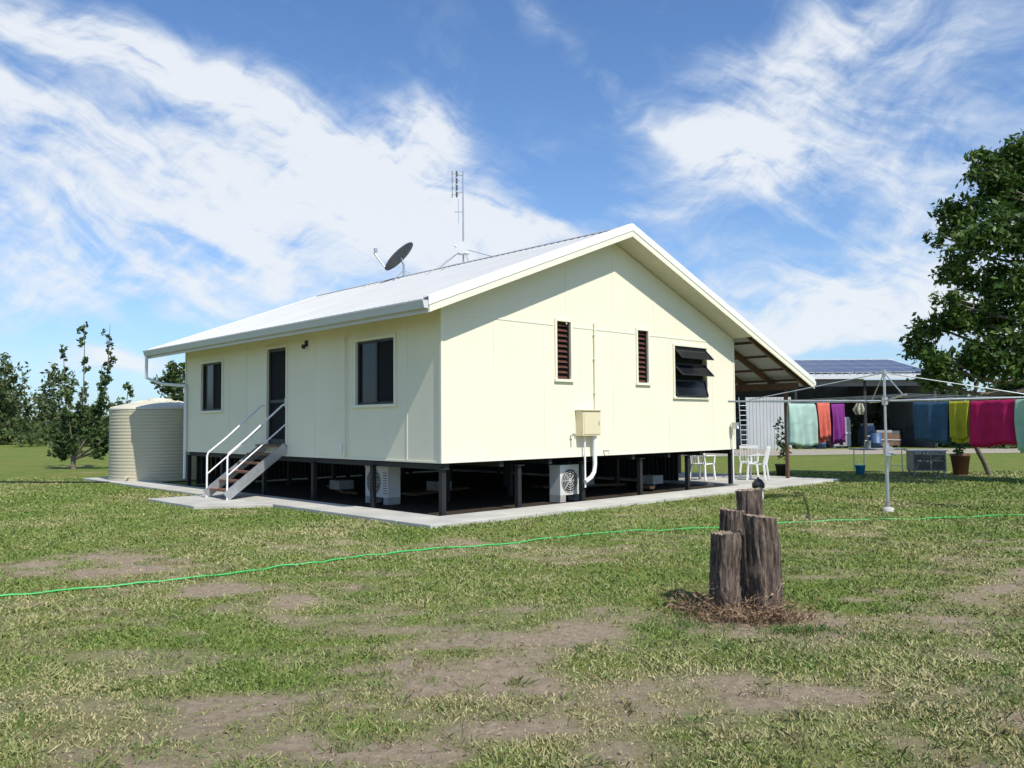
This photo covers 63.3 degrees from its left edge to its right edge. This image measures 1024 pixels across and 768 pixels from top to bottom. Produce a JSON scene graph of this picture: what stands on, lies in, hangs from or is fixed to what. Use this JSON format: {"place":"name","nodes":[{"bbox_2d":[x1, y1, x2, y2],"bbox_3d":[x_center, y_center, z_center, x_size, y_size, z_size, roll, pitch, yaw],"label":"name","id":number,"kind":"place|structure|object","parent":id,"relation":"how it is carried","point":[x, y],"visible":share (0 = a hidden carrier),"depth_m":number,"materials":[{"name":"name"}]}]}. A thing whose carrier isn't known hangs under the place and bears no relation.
{"place":"outdoors","nodes":[
{"label":"outdoors","id":0,"kind":"place"},
{"bbox_2d":[83,477,839,528],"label":"concrete path","id":1,"kind":"structure","parent":0,"point":[417,520],"depth_m":15.92,"materials":[{"name":"grey concrete"}]},
{"bbox_2d":[108,398,195,481],"bbox_3d":[-10.538,1.630,24.789,2.760,2.410,2.890,0,-3,0],"label":"rainwater tank","id":2,"kind":"object","parent":1,"relation":"on","point":[146,440],"visible":0.69,"depth_m":23.62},
{"bbox_2d":[0,439,1023,767],"bbox_3d":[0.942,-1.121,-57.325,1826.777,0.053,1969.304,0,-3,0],"label":"lawn ground","id":3,"kind":"structure","parent":0,"point":[484,491],"depth_m":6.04,"materials":[{"name":"green plant"}]},
{"bbox_2d":[0,481,109,482],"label":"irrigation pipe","id":4,"kind":"object","parent":3,"relation":"on","point":[55,481],"visible":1,"depth_m":23.48,"materials":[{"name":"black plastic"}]},
{"bbox_2d":[46,321,134,468],"bbox_3d":[-16.021,0.438,31.486,3.457,5.650,1.442,0,-3,0],"label":"young tree","id":5,"kind":"object","parent":3,"relation":"on","point":[63,446],"visible":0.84,"depth_m":31.41,"materials":[{"name":"green plant"}]},
{"bbox_2d":[150,359,184,401],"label":"gum tree","id":6,"kind":"object","parent":3,"relation":"on","point":[172,376],"visible":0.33,"depth_m":47.79,"materials":[{"name":"green plant"}]},
{"bbox_2d":[148,495,272,508],"bbox_3d":[-6.250,2.458,17.066,1.250,0.101,3.196,2,-4,-43],"label":"concrete stair pad","id":7,"kind":"object","parent":3,"relation":"on","point":[201,502],"visible":0.69,"depth_m":16.78,"materials":[{"name":"grey concrete"}]},
{"bbox_2d":[203,403,286,499],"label":"entry staircase","id":8,"kind":"structure","parent":7,"relation":"on","point":[246,479],"depth_m":18.01,"materials":[{"name":"white metal"}]},
{"bbox_2d":[365,465,399,504],"bbox_3d":[-2.630,2.036,16.868,0.334,0.770,0.820,2,-4,-43],"label":"air conditioner unit","id":9,"kind":"object","parent":3,"relation":"on","point":[388,485],"visible":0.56,"depth_m":16.62,"materials":[{"name":"white plastic"}]},
{"bbox_2d":[196,455,678,483],"bbox_3d":[-1.940,2.411,25.445,6.574,0.763,12.923,51,-52,-87],"label":"underfloor batten screen","id":10,"kind":"object","parent":3,"relation":"on","point":[277,470],"visible":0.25,"depth_m":23.63,"materials":[{"name":"metal"}]},
{"bbox_2d":[187,453,734,515],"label":"steel stumps","id":11,"kind":"object","parent":3,"relation":"on","point":[445,477],"visible":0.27,"depth_m":18.40,"materials":[{"name":"black metal"}]},
{"bbox_2d":[190,449,731,468],"bbox_3d":[-1.591,1.669,21.506,9.315,0.320,10.920,2,-4,-43],"label":"floor frame","id":12,"kind":"object","parent":11,"relation":"on","point":[408,464],"visible":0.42,"depth_m":17.18,"materials":[{"name":"metal"}]},
{"bbox_2d":[186,243,734,460],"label":"walls","id":13,"kind":"structure","parent":12,"relation":"on","point":[641,418],"depth_m":16.94,"materials":[{"name":"beige paint"}]},
{"bbox_2d":[269,347,285,443],"bbox_3d":[-5.245,0.274,18.677,0.065,2.160,0.880,2,-4,-43],"label":"screen door","id":14,"kind":"structure","parent":13,"relation":"attached to","point":[277,363],"depth_m":18.75,"materials":[{"name":"black metal"}]},
{"bbox_2d":[301,340,307,348],"bbox_3d":[-4.430,-0.839,17.703,0.128,0.180,0.100,2,-4,-43],"label":"door light","id":15,"kind":"object","parent":13,"relation":"attached to","point":[304,345],"visible":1,"depth_m":17.70,"materials":[{"name":"black plastic"}]},
{"bbox_2d":[199,318,709,444],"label":"window frames","id":16,"kind":"structure","parent":13,"relation":"attached to","point":[556,379],"depth_m":18.26,"materials":[{"name":"metal"}]},
{"bbox_2d":[203,337,392,410],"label":"window panes","id":17,"kind":"object","parent":16,"relation":"in","point":[375,371],"visible":0.92,"depth_m":16.11,"materials":[{"name":"black glass"}]},
{"bbox_2d":[557,322,702,396],"bbox_3d":[2.722,-0.462,18.259,5.270,1.470,0.110,2,-4,-43],"label":"dark interior window","id":18,"kind":"structure","parent":16,"relation":"in","point":[678,374],"depth_m":18.45,"materials":[{"name":"black glass"}]},
{"bbox_2d":[185,244,735,463],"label":"wall battens","id":19,"kind":"object","parent":13,"relation":"attached to","point":[441,399],"depth_m":16.52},
{"bbox_2d":[339,323,733,487],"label":"conduits and pipes","id":20,"kind":"object","parent":13,"relation":"attached to","point":[586,480],"visible":0.95,"depth_m":16.86,"materials":[{"name":"white plastic"}]},
{"bbox_2d":[575,410,601,435],"bbox_3d":[1.554,0.783,16.818,0.580,0.525,0.228,2,-4,-43],"label":"meter box","id":21,"kind":"object","parent":13,"relation":"attached to","point":[588,422],"visible":0.98,"depth_m":16.69,"materials":[{"name":"metal"}]},
{"bbox_2d":[557,323,645,381],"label":"cedar louvres","id":22,"kind":"object","parent":13,"relation":"attached to","point":[565,356],"visible":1,"depth_m":16.67,"materials":[{"name":"brown wood"}]},
{"bbox_2d":[570,422,738,453],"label":"garden taps","id":23,"kind":"object","parent":13,"relation":"attached to","point":[735,425],"visible":1,"depth_m":20.45,"materials":[{"name":"metal"}]},
{"bbox_2d":[615,237,750,338],"bbox_3d":[-1.977,-1.830,21.579,10.005,2.054,12.347,2,-4,-43],"label":"soffit lining","id":24,"kind":"object","parent":13,"relation":"attached to","point":[632,247],"visible":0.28,"depth_m":18.96,"materials":[{"name":"beige paint"}]},
{"bbox_2d":[143,299,815,478],"bbox_3d":[-0.832,0.757,22.525,13.447,3.434,12.389,2,-4,-43],"label":"gutter and downpipe","id":25,"kind":"object","parent":24,"relation":"attached to","point":[407,308],"visible":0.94,"depth_m":16.97,"materials":[{"name":"metal"}]},
{"bbox_2d":[148,223,814,388],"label":"barge boards","id":26,"kind":"object","parent":25,"relation":"attached to","point":[467,289],"visible":0.79,"depth_m":16.71,"materials":[{"name":"white metal"}]},
{"bbox_2d":[153,227,798,384],"bbox_3d":[-0.832,-1.527,22.636,13.197,3.078,12.369,2,-4,-43],"label":"roof sheeting","id":27,"kind":"object","parent":26,"relation":"on","point":[413,286],"visible":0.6,"depth_m":19.39,"materials":[{"name":"metal"}]},
{"bbox_2d":[373,242,412,280],"bbox_3d":[-3.057,-3.324,23.071,1.032,1.136,1.244,-3,-4,42],"label":"satellite dish","id":28,"kind":"object","parent":27,"relation":"on","point":[399,255],"visible":0.95,"depth_m":22.84,"materials":[{"name":"metal"}]},
{"bbox_2d":[426,171,489,274],"bbox_3d":[-1.289,-4.076,21.416,1.641,2.850,1.921,-1,-3,1],"label":"tv antenna mast","id":29,"kind":"object","parent":27,"relation":"on","point":[462,247],"visible":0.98,"depth_m":21.37,"materials":[{"name":"metal"}]},
{"bbox_2d":[675,346,713,396],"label":"awning window sashes","id":30,"kind":"object","parent":13,"relation":"attached to","point":[692,388],"visible":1,"depth_m":19.50,"materials":[{"name":"black glass"}]},
{"bbox_2d":[326,474,662,495],"bbox_3d":[-0.264,2.355,19.709,8.417,0.255,3.142,0,-3,-7],"label":"stored timber stack","id":31,"kind":"object","parent":3,"relation":"on","point":[650,481],"visible":0.78,"depth_m":19.32,"materials":[{"name":"wood"}]},
{"bbox_2d":[0,352,1017,448],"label":"distant trees","id":32,"kind":"object","parent":3,"relation":"on","point":[15,426],"visible":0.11,"depth_m":77.52,"materials":[{"name":"green plant"}]},
{"bbox_2d":[0,514,1023,596],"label":"garden hose","id":33,"kind":"object","parent":3,"relation":"on","point":[20,594],"visible":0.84,"depth_m":9.91,"materials":[{"name":"green rubber"}]},
{"bbox_2d":[549,463,578,502],"bbox_3d":[1.134,2.027,17.081,0.740,0.750,0.334,2,-4,-43],"label":"air conditioner unit","id":34,"kind":"object","parent":3,"relation":"on","point":[564,480],"visible":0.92,"depth_m":16.88,"materials":[{"name":"white plastic"}]},
{"bbox_2d":[453,469,805,485],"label":"patio slab","id":35,"kind":"structure","parent":3,"relation":"on","point":[721,480],"depth_m":22.79,"materials":[{"name":"grey concrete"}]},
{"bbox_2d":[690,453,715,480],"bbox_3d":[5.054,2.113,22.163,0.567,0.894,0.580,2,-4,-43],"label":"plastic chair","id":36,"kind":"object","parent":35,"relation":"on","point":[699,464],"visible":0.66,"depth_m":22.12,"materials":[{"name":"white plastic"}]},
{"bbox_2d":[738,446,758,477],"bbox_3d":[6.503,2.133,22.822,0.580,0.894,0.567,-1,-3,16],"label":"plastic chair","id":37,"kind":"object","parent":35,"relation":"on","point":[748,448],"visible":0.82,"depth_m":22.61,"materials":[{"name":"white plastic"}]},
{"bbox_2d":[746,446,770,480],"bbox_3d":[6.527,2.094,21.994,0.567,0.894,0.580,-2,-3,26],"label":"plastic chair","id":38,"kind":"object","parent":35,"relation":"on","point":[766,456],"visible":1,"depth_m":21.87,"materials":[{"name":"white plastic"}]},
{"bbox_2d":[678,337,808,477],"bbox_3d":[2.812,0.866,25.988,3.170,3.769,12.339,2,-4,-43],"label":"patio timber frame","id":39,"kind":"object","parent":3,"relation":"on","point":[771,384],"visible":0.22,"depth_m":22.60,"materials":[{"name":"wood"}]},
{"bbox_2d":[738,397,748,449],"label":"ladder","id":40,"kind":"object","parent":3,"relation":"on","point":[743,420],"visible":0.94,"depth_m":47.64,"materials":[{"name":"metal"}]},
{"bbox_2d":[650,571,839,629],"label":"dry weeds","id":41,"kind":"object","parent":3,"relation":"on","point":[759,617],"visible":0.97,"depth_m":6.66,"materials":[{"name":"brown plant"}]},
{"bbox_2d":[709,488,782,621],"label":"log stumps","id":42,"kind":"object","parent":3,"relation":"on","point":[745,550],"visible":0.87,"depth_m":6.79,"materials":[{"name":"brown wood"}]},
{"bbox_2d":[752,477,764,497],"bbox_3d":[5.016,2.131,16.916,0.250,0.470,0.250,0,-3,0],"label":"garden lantern","id":43,"kind":"object","parent":3,"relation":"on","point":[758,483],"visible":0.66,"depth_m":16.84,"materials":[{"name":"black plastic"}]},
{"bbox_2d":[775,464,785,475],"bbox_3d":[7.969,2.533,24.505,0.424,0.340,0.424,0,-3,0],"label":"flower pot","id":44,"kind":"object","parent":3,"relation":"on","point":[780,470],"visible":0.72,"depth_m":24.36,"materials":[{"name":"black plastic"}]},
{"bbox_2d":[772,416,790,459],"bbox_3d":[7.974,1.613,24.577,0.541,1.320,0.534,2,-3,-38],"label":"potted shrub","id":45,"kind":"object","parent":44,"relation":"in","point":[781,445],"visible":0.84,"depth_m":24.53,"materials":[{"name":"green plant"}]},
{"bbox_2d":[735,359,937,448],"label":"farm shed","id":46,"kind":"structure","parent":3,"relation":"on","point":[762,418],"depth_m":50.06,"materials":[{"name":"metal"}]},
{"bbox_2d":[855,461,865,474],"bbox_3d":[10.269,2.479,24.506,0.300,0.394,0.300,0,-3,0],"label":"bucket","id":47,"kind":"object","parent":3,"relation":"on","point":[860,469],"visible":1,"depth_m":24.40,"materials":[{"name":"blue plastic"}]},
{"bbox_2d":[728,370,1023,511],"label":"rotary clothesline","id":48,"kind":"object","parent":3,"relation":"on","point":[887,448],"visible":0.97,"depth_m":14.67,"materials":[{"name":"metal"}]},
{"bbox_2d":[787,403,817,447],"bbox_3d":[5.734,0.820,16.432,0.708,0.882,0.166,1,-3,-26],"label":"towel","id":49,"kind":"object","parent":48,"relation":"hanging from","point":[802,426],"visible":1,"depth_m":16.41,"materials":[{"name":"fabric"}]},
{"bbox_2d":[816,403,830,443],"bbox_3d":[6.255,0.791,16.698,0.348,0.828,0.164,1,-3,-26],"label":"towel","id":50,"kind":"object","parent":48,"relation":"hanging from","point":[824,422],"visible":0.98,"depth_m":16.68,"materials":[{"name":"fabric"}]},
{"bbox_2d":[830,404,845,446],"bbox_3d":[6.613,0.835,16.877,0.385,0.865,0.164,1,-3,-27],"label":"towel","id":51,"kind":"object","parent":48,"relation":"hanging from","point":[837,418],"visible":1,"depth_m":16.84,"materials":[{"name":"fabric"}]},
{"bbox_2d":[853,403,864,414],"bbox_3d":[7.190,0.518,17.233,0.165,0.245,0.242,0,-3,-12],"label":"peg bag","id":52,"kind":"object","parent":48,"relation":"hanging from","point":[860,409],"visible":1,"depth_m":17.17,"materials":[{"name":"fabric"}]},
{"bbox_2d":[912,402,949,443],"bbox_3d":[8.102,0.755,16.067,0.159,0.816,0.767,1,-3,-27],"label":"towel","id":53,"kind":"object","parent":48,"relation":"hanging from","point":[931,422],"visible":1,"depth_m":16.00,"materials":[{"name":"fabric"}]},
{"bbox_2d":[949,401,969,443],"bbox_3d":[8.373,0.717,15.532,0.164,0.796,0.405,1,-3,-25],"label":"towel","id":54,"kind":"object","parent":48,"relation":"hanging from","point":[959,416],"visible":1,"depth_m":15.53,"materials":[{"name":"fabric"}]},
{"bbox_2d":[969,399,1016,446],"bbox_3d":[8.661,0.716,14.958,0.164,0.861,0.840,1,-3,-27],"label":"towel","id":55,"kind":"object","parent":48,"relation":"hanging from","point":[992,423],"visible":1,"depth_m":14.95,"materials":[{"name":"fabric"}]},
{"bbox_2d":[1014,399,1023,452],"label":"towel","id":56,"kind":"object","parent":48,"relation":"hanging from","point":[1019,417],"visible":1,"depth_m":14.51,"materials":[{"name":"fabric"}]},
{"bbox_2d":[849,448,906,471],"bbox_3d":[11.318,2.365,25.713,1.500,0.740,0.700,0,-3,-6],"label":"folding table","id":57,"kind":"object","parent":3,"relation":"on","point":[863,449],"visible":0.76,"depth_m":25.52,"materials":[{"name":"metal"}]},
{"bbox_2d":[864,441,870,448],"bbox_3d":[11.014,1.875,25.736,0.220,0.240,0.214,0,-3,0],"label":"paint tin","id":58,"kind":"object","parent":57,"relation":"on","point":[867,444],"visible":1,"depth_m":25.66,"materials":[{"name":"metal"}]},
{"bbox_2d":[904,450,948,476],"bbox_3d":[11.867,2.265,23.815,1.000,0.750,0.660,-1,-3,8],"label":"barbecue cart","id":59,"kind":"object","parent":3,"relation":"on","point":[925,460],"visible":0.98,"depth_m":23.54,"materials":[{"name":"grey metal"}]},
{"bbox_2d":[895,128,1023,399],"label":"shade tree","id":60,"kind":"object","parent":3,"relation":"on","point":[998,179],"visible":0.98,"depth_m":20.38,"materials":[{"name":"green plant"}]},
{"bbox_2d":[949,454,970,474],"bbox_3d":[13.118,2.355,24.311,0.551,0.600,0.551,0,-3,0],"label":"flower pot","id":61,"kind":"object","parent":3,"relation":"on","point":[960,463],"visible":0.94,"depth_m":24.13,"materials":[{"name":"brown ceramic"}]},
{"bbox_2d":[947,440,969,453],"bbox_3d":[13.149,1.796,24.392,0.624,0.624,0.619,0,-3,0],"label":"potted shrub","id":62,"kind":"object","parent":61,"relation":"in","point":[956,451],"visible":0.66,"depth_m":24.31,"materials":[{"name":"green plant"}]},
{"bbox_2d":[971,379,991,474],"bbox_3d":[13.643,1.280,24.221,0.706,2.892,0.195,0,-3,-10],"label":"leaning trunk","id":63,"kind":"object","parent":3,"relation":"on","point":[986,467],"visible":0.43,"depth_m":24.14,"materials":[{"name":"brown plant"}]},
{"bbox_2d":[0,512,1023,767],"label":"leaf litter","id":64,"kind":"object","parent":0,"point":[498,660],"visible":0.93,"depth_m":4.92,"materials":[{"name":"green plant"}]},
{"bbox_2d":[0,0,1023,421],"label":"sky","id":65,"kind":"structure","parent":0,"point":[171,170],"materials":[{"name":"blue"}]},
{"bbox_2d":[681,448,1019,456],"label":"gravel driveway","id":66,"kind":"structure","parent":0,"point":[774,452],"depth_m":42.60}
]}

